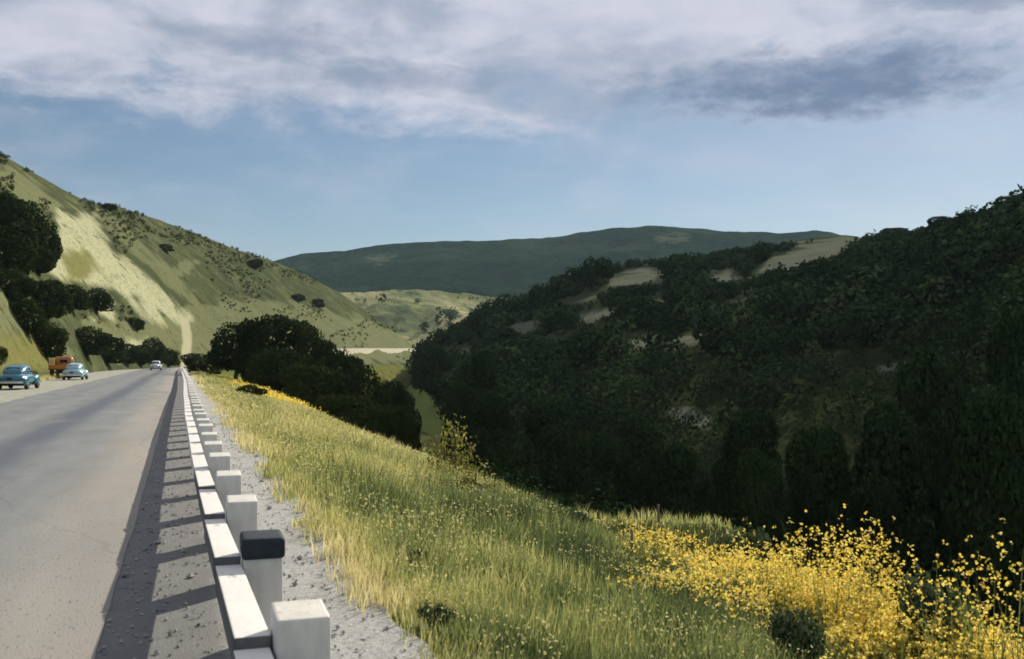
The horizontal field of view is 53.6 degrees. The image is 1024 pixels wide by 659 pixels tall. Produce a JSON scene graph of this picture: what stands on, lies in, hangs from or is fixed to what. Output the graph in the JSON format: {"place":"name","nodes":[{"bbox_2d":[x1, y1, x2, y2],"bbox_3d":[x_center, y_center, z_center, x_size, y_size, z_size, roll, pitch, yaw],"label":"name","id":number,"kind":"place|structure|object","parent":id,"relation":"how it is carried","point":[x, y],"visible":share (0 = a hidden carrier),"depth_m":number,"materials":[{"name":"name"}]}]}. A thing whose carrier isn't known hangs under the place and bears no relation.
{"place":"outdoors","nodes":[
{"label":"outdoors","id":0,"kind":"place"},
{"bbox_2d":[0,369,139,402],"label":"roadside pullout","id":1,"kind":"structure","parent":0,"point":[7,394],"depth_m":71.64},
{"bbox_2d":[0,364,40,388],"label":"parked car","id":2,"kind":"object","parent":1,"relation":"on","point":[12,375],"visible":1,"depth_m":61.52,"materials":[{"name":"teal paint"}]},
{"bbox_2d":[48,356,75,377],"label":"flatbed truck","id":3,"kind":"object","parent":1,"relation":"on","point":[61,364],"visible":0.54,"depth_m":100.04,"materials":[{"name":"orange paint"}]},
{"bbox_2d":[62,363,88,379],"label":"parked car","id":4,"kind":"object","parent":1,"relation":"on","point":[75,370],"visible":1,"depth_m":90.98,"materials":[{"name":"blue paint"}]},
{"bbox_2d":[0,367,180,658],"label":"road","id":5,"kind":"structure","parent":0,"point":[75,462],"depth_m":12.99,"materials":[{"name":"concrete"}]},
{"bbox_2d":[150,361,161,369],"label":"car","id":6,"kind":"object","parent":5,"relation":"on","point":[155,365],"visible":1,"depth_m":177.36,"materials":[{"name":"grey paint"}]},
{"bbox_2d":[0,156,415,376],"bbox_3d":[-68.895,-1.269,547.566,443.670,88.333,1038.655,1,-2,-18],"label":"hillside","id":7,"kind":"structure","parent":0,"point":[174,300],"depth_m":310.88,"materials":[{"name":"green plant"}]},
{"bbox_2d":[0,346,8,364],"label":"bush","id":8,"kind":"object","parent":7,"relation":"on","point":[4,352],"visible":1,"depth_m":79.33,"materials":[{"name":"green plant"}]},
{"bbox_2d":[0,192,31,237],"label":"hillside tree","id":9,"kind":"object","parent":7,"relation":"on","point":[10,203],"visible":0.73,"depth_m":145.62,"materials":[{"name":"green plant"}]},
{"bbox_2d":[0,266,38,301],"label":"hillside tree","id":10,"kind":"object","parent":7,"relation":"on","point":[22,286],"visible":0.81,"depth_m":110.31,"materials":[{"name":"green plant"}]},
{"bbox_2d":[0,223,41,276],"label":"hillside tree","id":11,"kind":"object","parent":7,"relation":"on","point":[23,251],"visible":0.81,"depth_m":119.96,"materials":[{"name":"green plant"}]},
{"bbox_2d":[6,199,49,250],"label":"hillside tree","id":12,"kind":"object","parent":7,"relation":"on","point":[32,219],"visible":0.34,"depth_m":154.87,"materials":[{"name":"green plant"}]},
{"bbox_2d":[8,297,50,334],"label":"hillside tree","id":13,"kind":"object","parent":7,"relation":"on","point":[41,325],"visible":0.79,"depth_m":107.08,"materials":[{"name":"green plant"}]},
{"bbox_2d":[30,245,56,273],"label":"hillside tree","id":14,"kind":"object","parent":7,"relation":"on","point":[47,257],"visible":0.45,"depth_m":153.46,"materials":[{"name":"green plant"}]},
{"bbox_2d":[32,322,69,358],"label":"hillside tree","id":15,"kind":"object","parent":7,"relation":"on","point":[57,337],"visible":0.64,"depth_m":111.47,"materials":[{"name":"green plant"}]},
{"bbox_2d":[39,217,63,267],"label":"hillside tree","id":16,"kind":"object","parent":7,"relation":"on","point":[54,243],"visible":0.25,"depth_m":160.58,"materials":[{"name":"green plant"}]},
{"bbox_2d":[30,279,74,319],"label":"hillside tree","id":17,"kind":"object","parent":7,"relation":"on","point":[56,305],"visible":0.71,"depth_m":130.37,"materials":[{"name":"green plant"}]},
{"bbox_2d":[64,284,92,311],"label":"hillside tree","id":18,"kind":"object","parent":7,"relation":"on","point":[80,297],"visible":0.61,"depth_m":161.49,"materials":[{"name":"green plant"}]},
{"bbox_2d":[75,325,114,355],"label":"hillside tree","id":19,"kind":"object","parent":7,"relation":"on","point":[99,345],"visible":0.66,"depth_m":151.24,"materials":[{"name":"green plant"}]},
{"bbox_2d":[87,287,114,311],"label":"hillside tree","id":20,"kind":"object","parent":7,"relation":"on","point":[101,299],"visible":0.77,"depth_m":195.91,"materials":[{"name":"green plant"}]},
{"bbox_2d":[102,203,116,210],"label":"shrub","id":21,"kind":"object","parent":7,"relation":"on","point":[113,207],"visible":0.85,"depth_m":353.42,"materials":[{"name":"green plant"}]},
{"bbox_2d":[103,337,127,364],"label":"hillside tree","id":22,"kind":"object","parent":7,"relation":"on","point":[117,347],"visible":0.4,"depth_m":171.72,"materials":[{"name":"green plant"}]},
{"bbox_2d":[121,343,146,363],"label":"hillside tree","id":23,"kind":"object","parent":7,"relation":"on","point":[130,348],"visible":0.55,"depth_m":193.08,"materials":[{"name":"green plant"}]},
{"bbox_2d":[128,317,145,329],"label":"shrub","id":24,"kind":"object","parent":7,"relation":"on","point":[135,322],"visible":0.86,"depth_m":226.70,"materials":[{"name":"green plant"}]},
{"bbox_2d":[131,345,153,364],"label":"hillside tree","id":25,"kind":"object","parent":7,"relation":"on","point":[147,358],"visible":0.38,"depth_m":206.14,"materials":[{"name":"green plant"}]},
{"bbox_2d":[141,336,167,363],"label":"hillside tree","id":26,"kind":"object","parent":7,"relation":"on","point":[158,347],"visible":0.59,"depth_m":218.70,"materials":[{"name":"green plant"}]},
{"bbox_2d":[159,244,174,250],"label":"shrub","id":27,"kind":"object","parent":7,"relation":"on","point":[168,248],"visible":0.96,"depth_m":356.49,"materials":[{"name":"green plant"}]},
{"bbox_2d":[165,348,180,365],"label":"bush","id":28,"kind":"object","parent":7,"relation":"on","point":[172,359],"visible":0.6,"depth_m":238.06,"materials":[{"name":"green plant"}]},
{"bbox_2d":[0,152,410,365],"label":"scrub","id":29,"kind":"object","parent":7,"relation":"on","point":[132,216],"visible":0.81,"depth_m":383.47,"materials":[{"name":"green plant"}]},
{"bbox_2d":[246,259,263,268],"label":"shrub","id":30,"kind":"object","parent":7,"relation":"on","point":[256,264],"visible":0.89,"depth_m":475.42,"materials":[{"name":"green plant"}]},
{"bbox_2d":[291,294,306,301],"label":"shrub","id":31,"kind":"object","parent":7,"relation":"on","point":[299,297],"visible":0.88,"depth_m":472.60,"materials":[{"name":"green plant"}]},
{"bbox_2d":[312,298,324,306],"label":"shrub","id":32,"kind":"object","parent":7,"relation":"on","point":[321,301],"visible":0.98,"depth_m":499.81,"materials":[{"name":"green plant"}]},
{"bbox_2d":[95,364,435,658],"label":"gravel shoulder","id":33,"kind":"object","parent":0,"point":[382,642],"visible":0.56,"depth_m":8.37},
{"bbox_2d":[180,366,330,658],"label":"guardrail","id":34,"kind":"object","parent":33,"relation":"on","point":[261,619],"visible":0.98,"depth_m":6.24,"materials":[{"name":"paint"}]},
{"bbox_2d":[98,416,478,658],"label":"loose stones","id":35,"kind":"object","parent":33,"relation":"on","point":[191,575],"visible":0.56,"depth_m":8.88,"materials":[{"name":"grey gravel"}]},
{"bbox_2d":[333,348,414,354],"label":"distant road","id":36,"kind":"structure","parent":0,"point":[371,350],"depth_m":489.94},
{"bbox_2d":[341,289,506,345],"bbox_3d":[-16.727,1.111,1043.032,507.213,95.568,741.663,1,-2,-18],"label":"valley slope","id":37,"kind":"structure","parent":0,"point":[405,313],"depth_m":985.24,"materials":[{"name":"green plant"}]},
{"bbox_2d":[351,288,495,332],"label":"valley woods","id":38,"kind":"object","parent":37,"relation":"on","point":[424,324],"visible":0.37,"depth_m":932.81,"materials":[{"name":"green plant"}]},
{"bbox_2d":[2,364,974,658],"bbox_3d":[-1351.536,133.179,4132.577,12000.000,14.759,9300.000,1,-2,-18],"label":"ground","id":39,"kind":"structure","parent":0,"point":[390,372],"depth_m":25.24,"materials":[{"name":"green plant"}]},
{"bbox_2d":[180,353,222,373],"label":"bush","id":40,"kind":"object","parent":39,"relation":"on","point":[187,360],"visible":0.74,"depth_m":141.84,"materials":[{"name":"green plant"}]},
{"bbox_2d":[207,322,250,378],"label":"oak tree","id":41,"kind":"object","parent":39,"relation":"on","point":[225,350],"visible":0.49,"depth_m":130.72,"materials":[{"name":"green plant"}]},
{"bbox_2d":[235,384,267,395],"bbox_3d":[-15.514,3.727,59.846,2.124,0.984,1.890,-1,-2,24],"label":"bush","id":42,"kind":"object","parent":39,"relation":"on","point":[253,389],"visible":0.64,"depth_m":59.45,"materials":[{"name":"green plant"}]},
{"bbox_2d":[231,314,317,382],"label":"oak tree","id":43,"kind":"object","parent":39,"relation":"on","point":[260,332],"visible":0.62,"depth_m":126.33,"materials":[{"name":"green plant"}]},
{"bbox_2d":[241,346,314,392],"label":"oak tree","id":44,"kind":"object","parent":39,"relation":"on","point":[268,376],"visible":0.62,"depth_m":112.77,"materials":[{"name":"green plant"}]},
{"bbox_2d":[216,374,346,423],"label":"distant flowers","id":45,"kind":"object","parent":39,"relation":"on","point":[278,395],"visible":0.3,"depth_m":75.34,"materials":[{"name":"yellow plant"}]},
{"bbox_2d":[288,327,337,396],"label":"oak tree","id":46,"kind":"object","parent":39,"relation":"on","point":[318,347],"visible":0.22,"depth_m":120.44,"materials":[{"name":"green plant"}]},
{"bbox_2d":[277,362,353,411],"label":"oak tree","id":47,"kind":"object","parent":39,"relation":"on","point":[339,382],"visible":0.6,"depth_m":100.75,"materials":[{"name":"green plant"}]},
{"bbox_2d":[317,346,365,395],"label":"oak tree","id":48,"kind":"object","parent":39,"relation":"on","point":[349,365],"visible":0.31,"depth_m":113.19,"materials":[{"name":"green plant"}]},
{"bbox_2d":[314,393,383,430],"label":"oak tree","id":49,"kind":"object","parent":39,"relation":"on","point":[358,408],"visible":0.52,"depth_m":87.14,"materials":[{"name":"green plant"}]},
{"bbox_2d":[344,364,388,432],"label":"oak tree","id":50,"kind":"object","parent":39,"relation":"on","point":[378,393],"visible":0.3,"depth_m":105.86,"materials":[{"name":"green plant"}]},
{"bbox_2d":[358,404,411,444],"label":"oak tree","id":51,"kind":"object","parent":39,"relation":"on","point":[375,422],"visible":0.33,"depth_m":78.22,"materials":[{"name":"green plant"}]},
{"bbox_2d":[382,378,415,429],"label":"oak tree","id":52,"kind":"object","parent":39,"relation":"on","point":[398,394],"visible":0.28,"depth_m":109.86,"materials":[{"name":"green plant"}]},
{"bbox_2d":[386,403,422,453],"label":"oak tree","id":53,"kind":"object","parent":39,"relation":"on","point":[405,416],"visible":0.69,"depth_m":76.74,"materials":[{"name":"green plant"}]},
{"bbox_2d":[394,545,429,565],"bbox_3d":[-0.900,2.084,9.114,0.345,0.302,0.297,-1,-2,31],"label":"weed","id":54,"kind":"object","parent":39,"relation":"on","point":[417,554],"visible":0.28,"depth_m":9.07,"materials":[{"name":"green plant"}]},
{"bbox_2d":[416,599,458,632],"bbox_3d":[-0.516,1.971,6.910,0.281,0.254,0.242,-1,-2,21],"label":"weed","id":55,"kind":"object","parent":39,"relation":"on","point":[435,610],"visible":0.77,"depth_m":6.89,"materials":[{"name":"green plant"}]},
{"bbox_2d":[425,455,457,477],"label":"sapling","id":56,"kind":"object","parent":39,"relation":"on","point":[436,468],"visible":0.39,"depth_m":22.84,"materials":[{"name":"green plant"}]},
{"bbox_2d":[426,413,478,474],"bbox_3d":[-1.378,2.837,23.867,1.158,1.763,1.279,-1,-2,28],"label":"sapling","id":57,"kind":"object","parent":39,"relation":"on","point":[458,456],"visible":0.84,"depth_m":23.85,"materials":[{"name":"green plant"}]},
{"bbox_2d":[440,380,477,470],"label":"ravine tree","id":58,"kind":"object","parent":39,"relation":"on","point":[459,407],"visible":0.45,"depth_m":87.02,"materials":[{"name":"green plant"}]},
{"bbox_2d":[449,459,508,498],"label":"sapling","id":59,"kind":"object","parent":39,"relation":"on","point":[463,480],"visible":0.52,"depth_m":19.75,"materials":[{"name":"green plant"}]},
{"bbox_2d":[464,390,517,478],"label":"ravine tree","id":60,"kind":"object","parent":39,"relation":"on","point":[486,409],"visible":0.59,"depth_m":80.38,"materials":[{"name":"green plant"}]},
{"bbox_2d":[493,432,541,494],"bbox_3d":[0.145,10.007,61.431,3.072,7.626,3.311,0,-2,16],"label":"ravine tree","id":61,"kind":"object","parent":39,"relation":"on","point":[517,450],"visible":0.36,"depth_m":61.28,"materials":[{"name":"green plant"}]},
{"bbox_2d":[522,395,582,507],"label":"ravine tree","id":62,"kind":"object","parent":39,"relation":"on","point":[541,433],"visible":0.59,"depth_m":82.31,"materials":[{"name":"green plant"}]},
{"bbox_2d":[204,381,929,658],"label":"seed heads","id":63,"kind":"object","parent":39,"relation":"on","point":[216,389],"visible":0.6,"depth_m":13.24,"materials":[{"name":"beige plant"}]},
{"bbox_2d":[558,507,593,524],"bbox_3d":[1.014,3.195,16.865,0.687,0.528,0.797,-1,-2,26],"label":"weed","id":64,"kind":"object","parent":39,"relation":"on","point":[578,515],"visible":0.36,"depth_m":16.71,"materials":[{"name":"green plant"}]},
{"bbox_2d":[560,431,618,518],"bbox_3d":[4.708,10.781,61.789,3.671,9.225,4.191,0,-2,11],"label":"ravine tree","id":65,"kind":"object","parent":39,"relation":"on","point":[598,464],"visible":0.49,"depth_m":60.69,"materials":[{"name":"green plant"}]},
{"bbox_2d":[630,532,632,560],"bbox_3d":[1.561,2.992,13.229,0.057,0.691,0.050,1,-2,-18],"label":"wooden stake","id":66,"kind":"object","parent":39,"relation":"on","point":[631,545],"visible":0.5,"depth_m":13.23,"materials":[{"name":"grey wood"}]},
{"bbox_2d":[609,411,669,520],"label":"ravine tree","id":67,"kind":"object","parent":39,"relation":"on","point":[640,461],"visible":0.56,"depth_m":72.02,"materials":[{"name":"green plant"}]},
{"bbox_2d":[657,504,659,552],"bbox_3d":[2.129,3.129,14.766,0.057,1.160,0.050,1,-2,-18],"label":"wooden stake","id":68,"kind":"object","parent":39,"relation":"on","point":[658,513],"visible":0.44,"depth_m":14.77,"materials":[{"name":"grey wood"}]},
{"bbox_2d":[648,436,712,522],"bbox_3d":[9.932,11.123,59.003,3.857,10.005,4.078,-2,-2,43],"label":"ravine tree","id":69,"kind":"object","parent":39,"relation":"on","point":[693,483],"visible":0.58,"depth_m":57.95,"materials":[{"name":"green plant"}]},
{"bbox_2d":[458,447,1023,657],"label":"undergrowth","id":70,"kind":"object","parent":39,"relation":"on","point":[940,569],"visible":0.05,"depth_m":50.33,"materials":[{"name":"green plant"}]},
{"bbox_2d":[710,516,775,580],"bbox_3d":[3.163,3.325,14.004,0.905,1.426,0.954,-1,-2,22],"label":"shrub","id":71,"kind":"object","parent":39,"relation":"on","point":[762,537],"visible":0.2,"depth_m":13.96,"materials":[{"name":"green plant"}]},
{"bbox_2d":[705,406,786,532],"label":"ravine tree","id":72,"kind":"object","parent":39,"relation":"on","point":[746,429],"visible":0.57,"depth_m":69.01,"materials":[{"name":"green plant"}]},
{"bbox_2d":[716,517,782,582],"bbox_3d":[3.045,3.085,12.492,1.096,1.430,0.919,1,-2,-18],"label":"mustard plant","id":73,"kind":"object","parent":39,"relation":"on","point":[748,551],"visible":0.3,"depth_m":12.58,"materials":[{"name":"yellow plant"}]},
{"bbox_2d":[735,444,795,581],"bbox_3d":[12.601,10.767,50.276,3.029,10.171,2.810,0,-2,1],"label":"ravine tree","id":74,"kind":"object","parent":39,"relation":"on","point":[750,498],"visible":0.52,"depth_m":49.77,"materials":[{"name":"green plant"}]},
{"bbox_2d":[727,522,834,610],"bbox_3d":[3.055,2.870,11.464,1.372,1.360,1.122,1,-2,-18],"label":"mustard plant","id":75,"kind":"object","parent":39,"relation":"on","point":[776,545],"visible":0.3,"depth_m":11.55,"materials":[{"name":"yellow plant"}]},
{"bbox_2d":[767,599,828,658],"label":"weed","id":76,"kind":"object","parent":39,"relation":"on","point":[806,636],"visible":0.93,"depth_m":7.94,"materials":[{"name":"green plant"}]},
{"bbox_2d":[607,517,1023,658],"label":"mustard","id":77,"kind":"object","parent":39,"relation":"on","point":[848,627],"depth_m":9.85,"materials":[{"name":"yellow plant"}]},
{"bbox_2d":[748,510,883,640],"bbox_3d":[3.120,2.649,10.252,1.318,1.653,1.460,1,-2,-18],"label":"mustard plant","id":78,"kind":"object","parent":39,"relation":"on","point":[796,575],"visible":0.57,"depth_m":10.22,"materials":[{"name":"yellow plant"}]},
{"bbox_2d":[782,418,861,586],"bbox_3d":[16.067,10.516,53.489,4.114,11.695,4.350,0,-2,-9],"label":"ravine tree","id":79,"kind":"object","parent":39,"relation":"on","point":[820,474],"visible":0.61,"depth_m":52.28,"materials":[{"name":"green plant"}]},
{"bbox_2d":[782,503,943,658],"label":"mustard plant","id":80,"kind":"object","parent":39,"relation":"on","point":[885,581],"visible":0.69,"depth_m":9.48,"materials":[{"name":"yellow plant"}]},
{"bbox_2d":[836,397,936,604],"bbox_3d":[19.099,10.057,52.183,4.950,13.145,4.336,0,-2,-3],"label":"ravine tree","id":81,"kind":"object","parent":39,"relation":"on","point":[910,522],"visible":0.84,"depth_m":51.11,"materials":[{"name":"green plant"}]},
{"bbox_2d":[887,342,976,580],"bbox_3d":[25.442,9.043,61.215,5.350,16.607,5.767,-1,-2,39],"label":"ravine tree","id":82,"kind":"object","parent":39,"relation":"on","point":[929,378],"visible":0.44,"depth_m":59.42,"materials":[{"name":"green plant"}]},
{"bbox_2d":[895,563,978,658],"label":"weed","id":83,"kind":"object","parent":39,"relation":"on","point":[929,592],"visible":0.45,"depth_m":8.75,"materials":[{"name":"green plant"}]},
{"bbox_2d":[853,540,1023,658],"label":"mustard plant","id":84,"kind":"object","parent":39,"relation":"on","point":[939,619],"visible":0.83,"depth_m":8.19,"materials":[{"name":"yellow plant"}]},
{"bbox_2d":[923,518,1023,658],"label":"mustard plant","id":85,"kind":"object","parent":39,"relation":"on","point":[1009,636],"visible":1,"depth_m":7.76,"materials":[{"name":"yellow plant"}]},
{"bbox_2d":[934,384,1023,643],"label":"ravine tree","id":86,"kind":"object","parent":39,"relation":"on","point":[995,424],"visible":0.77,"depth_m":44.06,"materials":[{"name":"green plant"}]},
{"bbox_2d":[984,306,1023,573],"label":"ravine tree","id":87,"kind":"object","parent":39,"relation":"on","point":[1011,373],"visible":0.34,"depth_m":55.20,"materials":[{"name":"green plant"}]},
{"bbox_2d":[0,0,1023,260],"label":"sky","id":88,"kind":"structure","parent":0,"point":[274,130],"materials":[{"name":"blue"}]},
{"bbox_2d":[274,225,861,297],"bbox_3d":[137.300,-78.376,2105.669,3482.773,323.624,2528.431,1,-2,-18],"label":"hill","id":89,"kind":"structure","parent":0,"point":[511,267],"depth_m":2058.96,"materials":[{"name":"green plant"}]},
{"bbox_2d":[407,237,1002,516],"bbox_3d":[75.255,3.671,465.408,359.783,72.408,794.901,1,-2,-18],"label":"wooded hill","id":90,"kind":"structure","parent":0,"point":[789,422],"depth_m":158.88,"materials":[{"name":"green plant"}]},
{"bbox_2d":[412,358,422,393],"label":"ravine tree","id":91,"kind":"object","parent":90,"relation":"on","point":[416,382],"visible":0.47,"depth_m":307.06,"materials":[{"name":"green plant"}]},
{"bbox_2d":[417,343,455,403],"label":"ravine tree","id":92,"kind":"object","parent":90,"relation":"on","point":[426,367],"visible":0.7,"depth_m":238.92,"materials":[{"name":"green plant"}]},
{"bbox_2d":[441,239,836,364],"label":"brush","id":93,"kind":"object","parent":90,"relation":"on","point":[711,260],"visible":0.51,"depth_m":306.21,"materials":[{"name":"green plant"}]},
{"bbox_2d":[404,184,1023,505],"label":"woodland","id":94,"kind":"object","parent":90,"relation":"on","point":[918,277],"visible":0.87,"depth_m":167.44,"materials":[{"name":"green plant"}]},
{"bbox_2d":[876,227,907,234],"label":"skyline tree","id":95,"kind":"object","parent":90,"relation":"on","point":[897,228],"visible":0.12,"depth_m":328.82,"materials":[{"name":"green plant"}]},
{"bbox_2d":[926,215,952,230],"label":"skyline tree","id":96,"kind":"object","parent":90,"relation":"on","point":[939,219],"visible":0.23,"depth_m":250.53,"materials":[{"name":"green plant"}]}
]}

